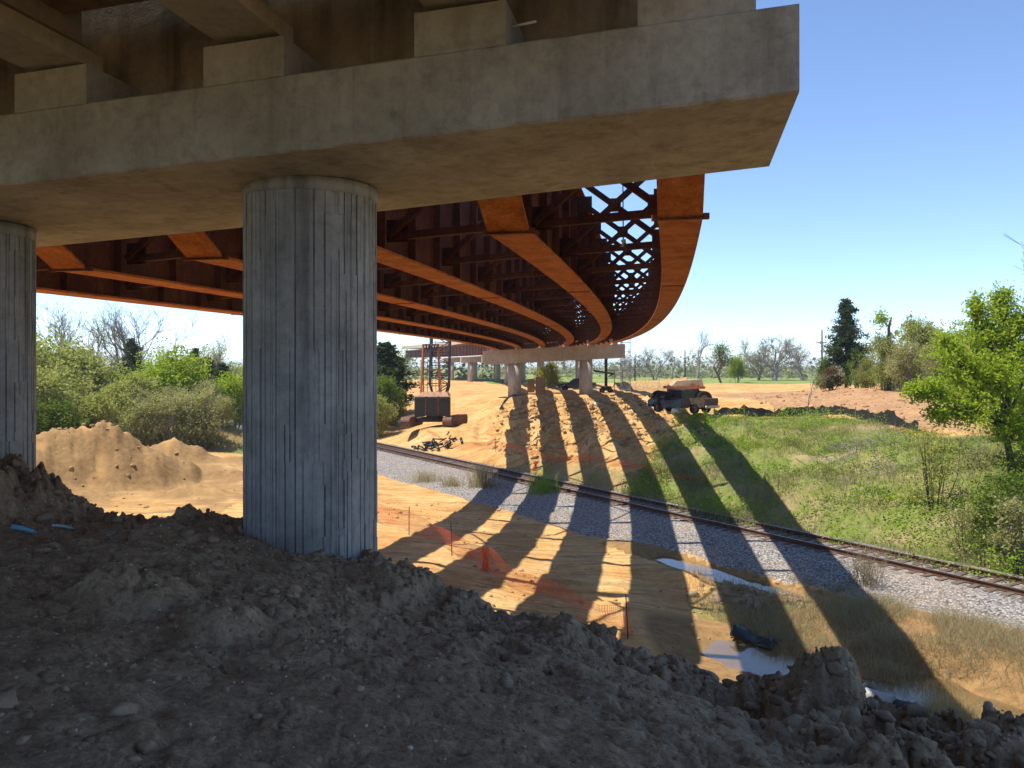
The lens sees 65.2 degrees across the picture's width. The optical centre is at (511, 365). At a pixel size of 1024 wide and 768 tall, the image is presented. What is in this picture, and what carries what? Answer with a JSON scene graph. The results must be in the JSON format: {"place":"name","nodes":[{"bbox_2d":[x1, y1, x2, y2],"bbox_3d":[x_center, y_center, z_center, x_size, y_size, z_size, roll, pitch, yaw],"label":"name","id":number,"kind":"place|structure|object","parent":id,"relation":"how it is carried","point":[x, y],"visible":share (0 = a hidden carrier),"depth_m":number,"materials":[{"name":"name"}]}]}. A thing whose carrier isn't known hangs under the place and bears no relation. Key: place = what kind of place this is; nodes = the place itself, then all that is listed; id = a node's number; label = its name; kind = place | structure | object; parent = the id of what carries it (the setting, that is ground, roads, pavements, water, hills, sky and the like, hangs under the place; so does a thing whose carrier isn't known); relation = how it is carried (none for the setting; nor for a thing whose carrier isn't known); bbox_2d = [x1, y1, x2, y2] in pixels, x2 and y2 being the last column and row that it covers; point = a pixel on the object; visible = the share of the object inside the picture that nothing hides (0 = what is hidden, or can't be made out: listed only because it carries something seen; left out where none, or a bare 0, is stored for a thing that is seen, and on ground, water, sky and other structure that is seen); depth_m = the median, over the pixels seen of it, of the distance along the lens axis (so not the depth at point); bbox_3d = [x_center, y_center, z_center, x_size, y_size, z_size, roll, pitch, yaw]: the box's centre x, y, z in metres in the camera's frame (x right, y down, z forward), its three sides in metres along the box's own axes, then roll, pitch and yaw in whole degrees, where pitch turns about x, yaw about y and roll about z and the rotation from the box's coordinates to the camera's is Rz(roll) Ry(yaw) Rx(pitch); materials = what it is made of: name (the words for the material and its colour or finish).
{"place":"outdoors","nodes":[
{"label":"outdoors","id":0,"kind":"place"},
{"bbox_2d":[36,379,1023,682],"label":"ground","id":1,"kind":"structure","parent":0,"point":[634,573],"depth_m":44.75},
{"bbox_2d":[36,398,62,434],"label":"leafy shrub","id":2,"kind":"object","parent":1,"relation":"on","point":[42,424],"visible":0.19,"depth_m":57.81,"materials":[{"name":"green plant"}]},
{"bbox_2d":[36,390,90,430],"bbox_3d":[-33.812,4.470,60.135,4.956,5.668,4.533,0,0,-29],"label":"leafy shrub","id":3,"kind":"object","parent":1,"relation":"on","point":[66,418],"visible":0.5,"depth_m":59.54,"materials":[{"name":"green plant"}]},
{"bbox_2d":[36,340,91,400],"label":"olive shrub","id":4,"kind":"object","parent":1,"relation":"on","point":[41,357],"visible":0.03,"depth_m":70.42,"materials":[{"name":"green plant"}]},
{"bbox_2d":[36,364,96,427],"bbox_3d":[-36.194,3.399,61.579,8.617,8.123,8.225,0,0,-27],"label":"olive shrub","id":5,"kind":"object","parent":1,"relation":"on","point":[43,382],"visible":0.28,"depth_m":61.45,"materials":[{"name":"green plant"}]},
{"bbox_2d":[42,348,127,418],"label":"olive shrub","id":6,"kind":"object","parent":1,"relation":"on","point":[73,387],"visible":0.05,"depth_m":66.22,"materials":[{"name":"green plant"}]},
{"bbox_2d":[67,386,135,431],"bbox_3d":[-32.989,4.466,63.480,6.132,5.780,5.853,0,0,36],"label":"olive shrub","id":7,"kind":"object","parent":1,"relation":"on","point":[96,410],"visible":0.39,"depth_m":62.86,"materials":[{"name":"green plant"}]},
{"bbox_2d":[83,366,159,445],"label":"olive shrub","id":8,"kind":"object","parent":1,"relation":"on","point":[120,390],"visible":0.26,"depth_m":67.80,"materials":[{"name":"green plant"}]},
{"bbox_2d":[112,394,168,445],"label":"pale shrub","id":9,"kind":"object","parent":1,"relation":"on","point":[136,428],"visible":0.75,"depth_m":66.21,"materials":[{"name":"green plant"}]},
{"bbox_2d":[55,420,234,510],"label":"sand lumps","id":10,"kind":"object","parent":1,"relation":"on","point":[116,465],"visible":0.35,"depth_m":46.37,"materials":[{"name":"sand"}]},
{"bbox_2d":[377,388,399,437],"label":"olive shrub","id":11,"kind":"object","parent":1,"relation":"on","point":[384,409],"visible":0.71,"depth_m":87.40,"materials":[{"name":"green plant"}]},
{"bbox_2d":[377,365,409,428],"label":"leafy shrub","id":12,"kind":"object","parent":1,"relation":"on","point":[385,387],"visible":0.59,"depth_m":91.45,"materials":[{"name":"green plant"}]},
{"bbox_2d":[377,341,428,417],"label":"cedar tree","id":13,"kind":"object","parent":1,"relation":"on","point":[389,358],"visible":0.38,"depth_m":97.29,"materials":[{"name":"green plant"}]},
{"bbox_2d":[400,338,467,427],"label":"crawler crane","id":14,"kind":"object","parent":1,"relation":"on","point":[431,406],"visible":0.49,"depth_m":80.69,"materials":[{"name":"metal"}]},
{"bbox_2d":[411,431,462,450],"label":"scrap heap","id":15,"kind":"object","parent":1,"relation":"on","point":[431,443],"visible":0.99,"depth_m":73.99,"materials":[{"name":"black metal"}]},
{"bbox_2d":[460,356,524,381],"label":"bridge pier","id":16,"kind":"structure","parent":1,"relation":"on","point":[469,360],"depth_m":203.21,"materials":[{"name":"concrete"}]},
{"bbox_2d":[377,505,632,638],"bbox_3d":[-1.898,7.068,30.676,1.077,1.984,18.990,0,0,-33],"label":"safety fence","id":17,"kind":"object","parent":1,"relation":"on","point":[496,555],"visible":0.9,"depth_m":27.81,"materials":[{"name":"plastic"}]},
{"bbox_2d":[0,453,1023,767],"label":"dirt mound","id":18,"kind":"object","parent":1,"relation":"on","point":[572,729],"visible":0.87,"depth_m":5.83,"materials":[{"name":"soil"}]},
{"bbox_2d":[0,0,798,559],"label":"bridge pier","id":19,"kind":"structure","parent":18,"relation":"on","point":[318,142],"depth_m":9.62,"materials":[{"name":"concrete"}]},
{"bbox_2d":[0,0,499,71],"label":"concrete beam span","id":20,"kind":"object","parent":19,"relation":"on","point":[37,35],"visible":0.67,"depth_m":8.95,"materials":[{"name":"concrete"}]},
{"bbox_2d":[0,454,1023,767],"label":"clods","id":21,"kind":"object","parent":18,"relation":"on","point":[8,699],"visible":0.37,"depth_m":6.67,"materials":[{"name":"soil"}]},
{"bbox_2d":[0,468,1023,767],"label":"pale pebbles","id":22,"kind":"object","parent":18,"relation":"on","point":[344,670],"visible":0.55,"depth_m":5.88,"materials":[{"name":"stone"}]},
{"bbox_2d":[681,646,1023,767],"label":"brown clods","id":23,"kind":"object","parent":18,"relation":"on","point":[923,725],"visible":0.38,"depth_m":5.63,"materials":[{"name":"soil"}]},
{"bbox_2d":[532,361,564,388],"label":"olive shrub","id":24,"kind":"object","parent":1,"relation":"on","point":[551,377],"visible":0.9,"depth_m":129.49,"materials":[{"name":"green plant"}]},
{"bbox_2d":[483,343,624,396],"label":"bridge pier","id":25,"kind":"structure","parent":1,"relation":"on","point":[515,358],"depth_m":98.55,"materials":[{"name":"concrete"}]},
{"bbox_2d":[36,174,709,348],"bbox_3d":[1.064,-3.746,55.755,17.686,3.992,89.150,0,0,7],"label":"steel girder span","id":26,"kind":"object","parent":25,"relation":"on","point":[515,271],"visible":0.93,"depth_m":21.38,"materials":[{"name":"metal"}]},
{"bbox_2d":[402,328,613,357],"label":"steel girder span","id":27,"kind":"object","parent":25,"relation":"on","point":[460,349],"visible":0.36,"depth_m":204.37,"materials":[{"name":"metal"}]},
{"bbox_2d":[378,501,757,647],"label":"sand lumps","id":28,"kind":"object","parent":1,"relation":"on","point":[523,609],"visible":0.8,"depth_m":28.36,"materials":[{"name":"orange soil"}]},
{"bbox_2d":[430,431,707,481],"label":"dirt berm","id":29,"kind":"structure","parent":1,"relation":"on","point":[471,445],"depth_m":59.06,"materials":[{"name":"soil"}]},
{"bbox_2d":[487,392,711,464],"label":"sand lumps","id":30,"kind":"object","parent":1,"relation":"on","point":[619,399],"visible":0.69,"depth_m":70.34,"materials":[{"name":"sand"}]},
{"bbox_2d":[224,421,1023,628],"bbox_3d":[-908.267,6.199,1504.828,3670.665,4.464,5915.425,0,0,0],"label":"railway ballast","id":31,"kind":"structure","parent":1,"relation":"on","point":[588,517],"depth_m":35.31,"materials":[{"name":"gravel"}]},
{"bbox_2d":[408,467,450,483],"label":"dry tuft","id":32,"kind":"object","parent":31,"relation":"on","point":[421,477],"visible":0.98,"depth_m":54.10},
{"bbox_2d":[461,459,505,488],"bbox_3d":[-1.782,6.861,51.399,3.334,1.982,2.780,0,0,20],"label":"dry tuft","id":33,"kind":"object","parent":31,"relation":"on","point":[473,482],"visible":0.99,"depth_m":51.18,"materials":[{"name":"plant"}]},
{"bbox_2d":[526,468,561,495],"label":"dry tuft","id":34,"kind":"object","parent":31,"relation":"on","point":[536,486],"visible":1,"depth_m":48.05,"materials":[{"name":"plant"}]},
{"bbox_2d":[377,442,1023,599],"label":"railway track","id":35,"kind":"structure","parent":31,"relation":"on","point":[975,582],"depth_m":36.22,"materials":[{"name":"brown metal"}]},
{"bbox_2d":[842,544,889,589],"bbox_3d":[12.606,7.151,28.508,1.609,1.496,1.731,0,0,9],"label":"dry bush","id":36,"kind":"object","parent":31,"relation":"on","point":[867,576],"visible":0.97,"depth_m":28.46,"materials":[{"name":"plant"}]},
{"bbox_2d":[612,377,687,390],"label":"dirt stockpile","id":37,"kind":"object","parent":1,"relation":"on","point":[651,385],"visible":0.59,"depth_m":116.72,"materials":[{"name":"beige soil"}]},
{"bbox_2d":[650,379,711,397],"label":"earth mover","id":38,"kind":"object","parent":1,"relation":"on","point":[695,385],"visible":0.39,"depth_m":78.68,"materials":[{"name":"orange paint"}]},
{"bbox_2d":[647,390,719,413],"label":"pickup truck","id":39,"kind":"object","parent":1,"relation":"on","point":[670,400],"visible":0.95,"depth_m":70.18,"materials":[{"name":"black paint"}]},
{"bbox_2d":[714,404,917,430],"bbox_3d":[24.297,3.867,61.693,5.506,1.805,20.947,0,0,-23],"label":"silt fence","id":40,"kind":"object","parent":1,"relation":"on","point":[889,414],"visible":0.54,"depth_m":63.59,"materials":[{"name":"black fabric"}]},
{"bbox_2d":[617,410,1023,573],"bbox_3d":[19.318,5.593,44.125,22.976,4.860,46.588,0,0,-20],"label":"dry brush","id":41,"kind":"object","parent":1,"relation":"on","point":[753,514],"visible":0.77,"depth_m":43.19,"materials":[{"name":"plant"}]},
{"bbox_2d":[810,352,831,389],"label":"leafy shrub","id":42,"kind":"object","parent":1,"relation":"on","point":[820,369],"visible":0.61,"depth_m":87.95,"materials":[{"name":"green plant"}]},
{"bbox_2d":[816,364,847,389],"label":"red brown shrub","id":43,"kind":"object","parent":1,"relation":"on","point":[837,378],"visible":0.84,"depth_m":82.90,"materials":[{"name":"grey plant"}]},
{"bbox_2d":[744,388,943,430],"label":"bank clods","id":44,"kind":"object","parent":1,"relation":"on","point":[779,396],"visible":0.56,"depth_m":73.06,"materials":[{"name":"brown soil"}]},
{"bbox_2d":[820,297,876,387],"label":"cedar tree","id":45,"kind":"object","parent":1,"relation":"on","point":[846,330],"visible":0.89,"depth_m":85.48,"materials":[{"name":"green plant"}]},
{"bbox_2d":[840,346,873,387],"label":"leafy shrub","id":46,"kind":"object","parent":1,"relation":"on","point":[852,365],"visible":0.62,"depth_m":83.75,"materials":[{"name":"green plant"}]},
{"bbox_2d":[848,352,878,388],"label":"olive shrub","id":47,"kind":"object","parent":1,"relation":"on","point":[861,374],"visible":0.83,"depth_m":81.62,"materials":[{"name":"green plant"}]},
{"bbox_2d":[864,303,894,389],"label":"broken trunk","id":48,"kind":"object","parent":1,"relation":"on","point":[881,320],"visible":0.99,"depth_m":79.92,"materials":[{"name":"green plant"}]},
{"bbox_2d":[861,329,901,389],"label":"olive shrub","id":49,"kind":"object","parent":1,"relation":"on","point":[881,352],"visible":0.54,"depth_m":79.35,"materials":[{"name":"green plant"}]},
{"bbox_2d":[878,335,924,391],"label":"pale shrub","id":50,"kind":"object","parent":1,"relation":"on","point":[899,364],"visible":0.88,"depth_m":75.73,"materials":[{"name":"green plant"}]},
{"bbox_2d":[892,311,947,385],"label":"olive shrub","id":51,"kind":"object","parent":1,"relation":"on","point":[920,332],"visible":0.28,"depth_m":81.08,"materials":[{"name":"green plant"}]},
{"bbox_2d":[912,352,954,385],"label":"pale shrub","id":52,"kind":"object","parent":1,"relation":"on","point":[925,362],"visible":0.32,"depth_m":67.94,"materials":[{"name":"green plant"}]},
{"bbox_2d":[909,320,965,389],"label":"olive shrub","id":53,"kind":"object","parent":1,"relation":"on","point":[925,350],"visible":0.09,"depth_m":74.27,"materials":[{"name":"green plant"}]},
{"bbox_2d":[36,0,1023,366],"label":"sky","id":54,"kind":"structure","parent":0,"point":[893,179],"materials":[{"name":"blue"}]},
{"bbox_2d":[202,366,882,384],"bbox_3d":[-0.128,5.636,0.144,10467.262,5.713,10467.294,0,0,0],"label":"field","id":55,"kind":"structure","parent":0,"point":[597,378],"depth_m":233.47,"materials":[{"name":"plant"}]},
{"bbox_2d":[36,303,118,368],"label":"bare tree","id":56,"kind":"object","parent":55,"relation":"on","point":[63,322],"visible":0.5,"depth_m":106.08,"materials":[{"name":"grey plant"}]},
{"bbox_2d":[45,310,122,369],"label":"budding tree","id":57,"kind":"object","parent":55,"relation":"on","point":[97,339],"visible":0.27,"depth_m":100.17,"materials":[{"name":"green plant"}]},
{"bbox_2d":[66,301,156,368],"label":"bare tree","id":58,"kind":"object","parent":55,"relation":"on","point":[115,318],"visible":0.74,"depth_m":102.34,"materials":[{"name":"grey plant"}]},
{"bbox_2d":[95,320,1023,388],"bbox_3d":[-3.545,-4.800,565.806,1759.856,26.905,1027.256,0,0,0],"label":"distant wood","id":59,"kind":"object","parent":55,"relation":"on","point":[680,370],"visible":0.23,"depth_m":308.90,"materials":[{"name":"plant"}]},
{"bbox_2d":[621,345,673,379],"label":"bare tree","id":60,"kind":"object","parent":55,"relation":"on","point":[647,363],"visible":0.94,"depth_m":223.06,"materials":[{"name":"grey plant"}]},
{"bbox_2d":[682,328,715,378],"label":"bare tree","id":61,"kind":"object","parent":55,"relation":"on","point":[700,353],"visible":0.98,"depth_m":205.14,"materials":[{"name":"grey plant"}]},
{"bbox_2d":[702,338,739,382],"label":"leafy tree","id":62,"kind":"object","parent":55,"relation":"on","point":[720,350],"visible":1,"depth_m":164.10,"materials":[{"name":"green plant"}]},
{"bbox_2d":[721,356,749,382],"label":"green tree","id":63,"kind":"object","parent":55,"relation":"on","point":[738,365],"visible":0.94,"depth_m":167.61,"materials":[{"name":"green plant"}]},
{"bbox_2d":[723,334,780,379],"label":"budding tree","id":64,"kind":"object","parent":55,"relation":"on","point":[749,361],"visible":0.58,"depth_m":197.03,"materials":[{"name":"beige plant"}]},
{"bbox_2d":[743,335,803,380],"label":"bare tree","id":65,"kind":"object","parent":55,"relation":"on","point":[773,366],"visible":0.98,"depth_m":191.50,"materials":[{"name":"grey plant"}]},
{"bbox_2d":[770,346,811,379],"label":"bare tree","id":66,"kind":"object","parent":55,"relation":"on","point":[798,364],"visible":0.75,"depth_m":205.75,"materials":[{"name":"grey plant"}]},
{"bbox_2d":[143,414,1023,721],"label":"grassy bank","id":67,"kind":"structure","parent":0,"point":[715,628],"depth_m":39.63,"materials":[{"name":"plant"}]},
{"bbox_2d":[36,317,111,395],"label":"olive shrub","id":68,"kind":"object","parent":67,"relation":"on","point":[53,345],"visible":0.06,"depth_m":75.84,"materials":[{"name":"green plant"}]},
{"bbox_2d":[53,336,128,394],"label":"olive shrub","id":69,"kind":"object","parent":67,"relation":"on","point":[82,358],"visible":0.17,"depth_m":76.96,"materials":[{"name":"green plant"}]},
{"bbox_2d":[86,352,129,396],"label":"olive shrub","id":70,"kind":"object","parent":67,"relation":"on","point":[110,372],"visible":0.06,"depth_m":77.78,"materials":[{"name":"green plant"}]},
{"bbox_2d":[113,337,146,387],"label":"cedar tree","id":71,"kind":"object","parent":67,"relation":"on","point":[132,347],"visible":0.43,"depth_m":93.51,"materials":[{"name":"green plant"}]},
{"bbox_2d":[104,369,172,428],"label":"olive shrub","id":72,"kind":"object","parent":67,"relation":"on","point":[150,385],"visible":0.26,"depth_m":75.37,"materials":[{"name":"green plant"}]},
{"bbox_2d":[111,351,203,427],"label":"green tree","id":73,"kind":"object","parent":67,"relation":"on","point":[159,373],"visible":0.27,"depth_m":79.19,"materials":[{"name":"green plant"}]},
{"bbox_2d":[99,306,226,368],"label":"bare tree","id":74,"kind":"object","parent":67,"relation":"on","point":[136,333],"visible":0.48,"depth_m":108.43,"materials":[{"name":"grey plant"}]},
{"bbox_2d":[139,390,190,445],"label":"pale shrub","id":75,"kind":"object","parent":67,"relation":"on","point":[164,414],"visible":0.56,"depth_m":67.71,"materials":[{"name":"green plant"}]},
{"bbox_2d":[123,335,229,430],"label":"green tree","id":76,"kind":"object","parent":67,"relation":"on","point":[187,365],"visible":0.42,"depth_m":80.91,"materials":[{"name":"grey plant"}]},
{"bbox_2d":[153,382,200,430],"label":"pale shrub","id":77,"kind":"object","parent":67,"relation":"on","point":[170,390],"visible":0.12,"depth_m":74.64,"materials":[{"name":"green plant"}]},
{"bbox_2d":[153,387,224,445],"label":"pale shrub","id":78,"kind":"object","parent":67,"relation":"on","point":[191,419],"visible":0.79,"depth_m":69.54,"materials":[{"name":"green plant"}]},
{"bbox_2d":[177,384,227,447],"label":"pale shrub","id":79,"kind":"object","parent":67,"relation":"on","point":[212,434],"visible":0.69,"depth_m":70.64,"materials":[{"name":"green plant"}]},
{"bbox_2d":[190,374,233,427],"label":"pale shrub","id":80,"kind":"object","parent":67,"relation":"on","point":[206,385],"visible":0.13,"depth_m":77.97,"materials":[{"name":"green plant"}]},
{"bbox_2d":[195,333,242,380],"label":"budding tree","id":81,"kind":"object","parent":67,"relation":"on","point":[218,354],"visible":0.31,"depth_m":103.63,"materials":[{"name":"beige plant"}]},
{"bbox_2d":[206,362,238,407],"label":"cedar tree","id":82,"kind":"object","parent":67,"relation":"on","point":[222,367],"visible":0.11,"depth_m":91.54,"materials":[{"name":"green plant"}]},
{"bbox_2d":[205,365,242,428],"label":"green tree","id":83,"kind":"object","parent":67,"relation":"on","point":[235,389],"visible":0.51,"depth_m":83.26,"materials":[{"name":"green plant"}]},
{"bbox_2d":[211,393,238,426],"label":"pale shrub","id":84,"kind":"object","parent":67,"relation":"on","point":[227,408],"visible":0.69,"depth_m":73.69,"materials":[{"name":"green plant"}]},
{"bbox_2d":[493,458,897,536],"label":"grass","id":85,"kind":"structure","parent":67,"relation":"on","point":[599,486],"depth_m":51.09,"materials":[{"name":"plant"}]},
{"bbox_2d":[686,572,804,613],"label":"ditch rocks","id":86,"kind":"object","parent":67,"relation":"on","point":[750,596],"visible":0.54,"depth_m":27.93,"materials":[{"name":"brown stone"}]},
{"bbox_2d":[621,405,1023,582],"bbox_3d":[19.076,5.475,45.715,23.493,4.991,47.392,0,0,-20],"label":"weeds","id":87,"kind":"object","parent":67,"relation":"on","point":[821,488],"visible":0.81,"depth_m":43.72,"materials":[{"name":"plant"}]},
{"bbox_2d":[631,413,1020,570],"bbox_3d":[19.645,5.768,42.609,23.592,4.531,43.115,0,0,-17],"label":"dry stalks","id":88,"kind":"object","parent":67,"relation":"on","point":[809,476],"visible":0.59,"depth_m":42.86,"materials":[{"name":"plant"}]},
{"bbox_2d":[676,554,1023,722],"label":"dry weeds","id":89,"kind":"object","parent":67,"relation":"on","point":[967,623],"visible":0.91,"depth_m":23.69,"materials":[{"name":"plant"}]},
{"bbox_2d":[817,426,909,451],"bbox_3d":[22.037,4.861,49.554,5.377,2.610,4.792,0,0,29],"label":"branch pile","id":90,"kind":"object","parent":67,"relation":"on","point":[882,441],"visible":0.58,"depth_m":49.06,"materials":[{"name":"grey plant"}]},
{"bbox_2d":[898,424,976,510],"bbox_3d":[19.654,4.669,36.948,3.632,3.947,3.788,0,0,0],"label":"bank shrub","id":91,"kind":"object","parent":67,"relation":"on","point":[933,465],"visible":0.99,"depth_m":36.67,"materials":[{"name":"green plant"}]},
{"bbox_2d":[916,497,1002,559],"bbox_3d":[18.297,6.637,32.656,3.383,2.773,2.864,0,0,0],"label":"bank shrub","id":92,"kind":"object","parent":67,"relation":"on","point":[965,526],"visible":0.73,"depth_m":32.50,"materials":[{"name":"green plant"}]},
{"bbox_2d":[896,280,1023,484],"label":"green tree","id":93,"kind":"object","parent":67,"relation":"on","point":[993,340],"visible":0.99,"depth_m":35.14,"materials":[{"name":"green plant"}]},
{"bbox_2d":[927,439,1021,470],"bbox_3d":[23.712,4.358,39.802,5.244,1.888,3.686,0,0,12],"label":"bank shrub","id":94,"kind":"object","parent":67,"relation":"on","point":[982,455],"visible":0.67,"depth_m":39.95,"materials":[{"name":"green plant"}]},
{"bbox_2d":[946,461,1023,565],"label":"bank shrub","id":95,"kind":"object","parent":67,"relation":"on","point":[1012,490],"visible":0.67,"depth_m":31.50,"materials":[{"name":"green plant"}]},
{"bbox_2d":[979,434,1023,495],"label":"bank shrub","id":96,"kind":"object","parent":67,"relation":"on","point":[1014,455],"visible":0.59,"depth_m":34.29,"materials":[{"name":"green plant"}]},
{"bbox_2d":[982,491,1023,575],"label":"bank shrub","id":97,"kind":"object","parent":67,"relation":"on","point":[1015,510],"visible":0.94,"depth_m":29.55,"materials":[{"name":"green plant"}]},
{"bbox_2d":[593,359,614,392],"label":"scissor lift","id":98,"kind":"object","parent":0,"point":[602,389],"visible":0.98,"depth_m":100.83,"materials":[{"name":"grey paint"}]},
{"bbox_2d":[651,556,801,597],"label":"ditch water","id":99,"kind":"structure","parent":0,"point":[675,562],"depth_m":31.65,"materials":[{"name":"liquid"}]},
{"bbox_2d":[702,640,1023,718],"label":"pond water","id":100,"kind":"structure","parent":0,"point":[760,661],"depth_m":21.43,"materials":[{"name":"liquid"}]},
{"bbox_2d":[729,625,782,649],"bbox_3d":[7.407,8.189,24.338,1.559,0.404,0.850,0,0,42],"label":"plastic sheeting","id":101,"kind":"object","parent":100,"relation":"on","point":[742,632],"visible":0.97,"depth_m":24.26,"materials":[{"name":"plastic"}]},
{"bbox_2d":[865,687,895,702],"bbox_3d":[9.096,8.340,20.247,0.314,0.320,1.094,0,0,-43],"label":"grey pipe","id":102,"kind":"object","parent":100,"relation":"in","point":[885,697],"visible":0.36,"depth_m":19.99,"materials":[{"name":"plastic"}]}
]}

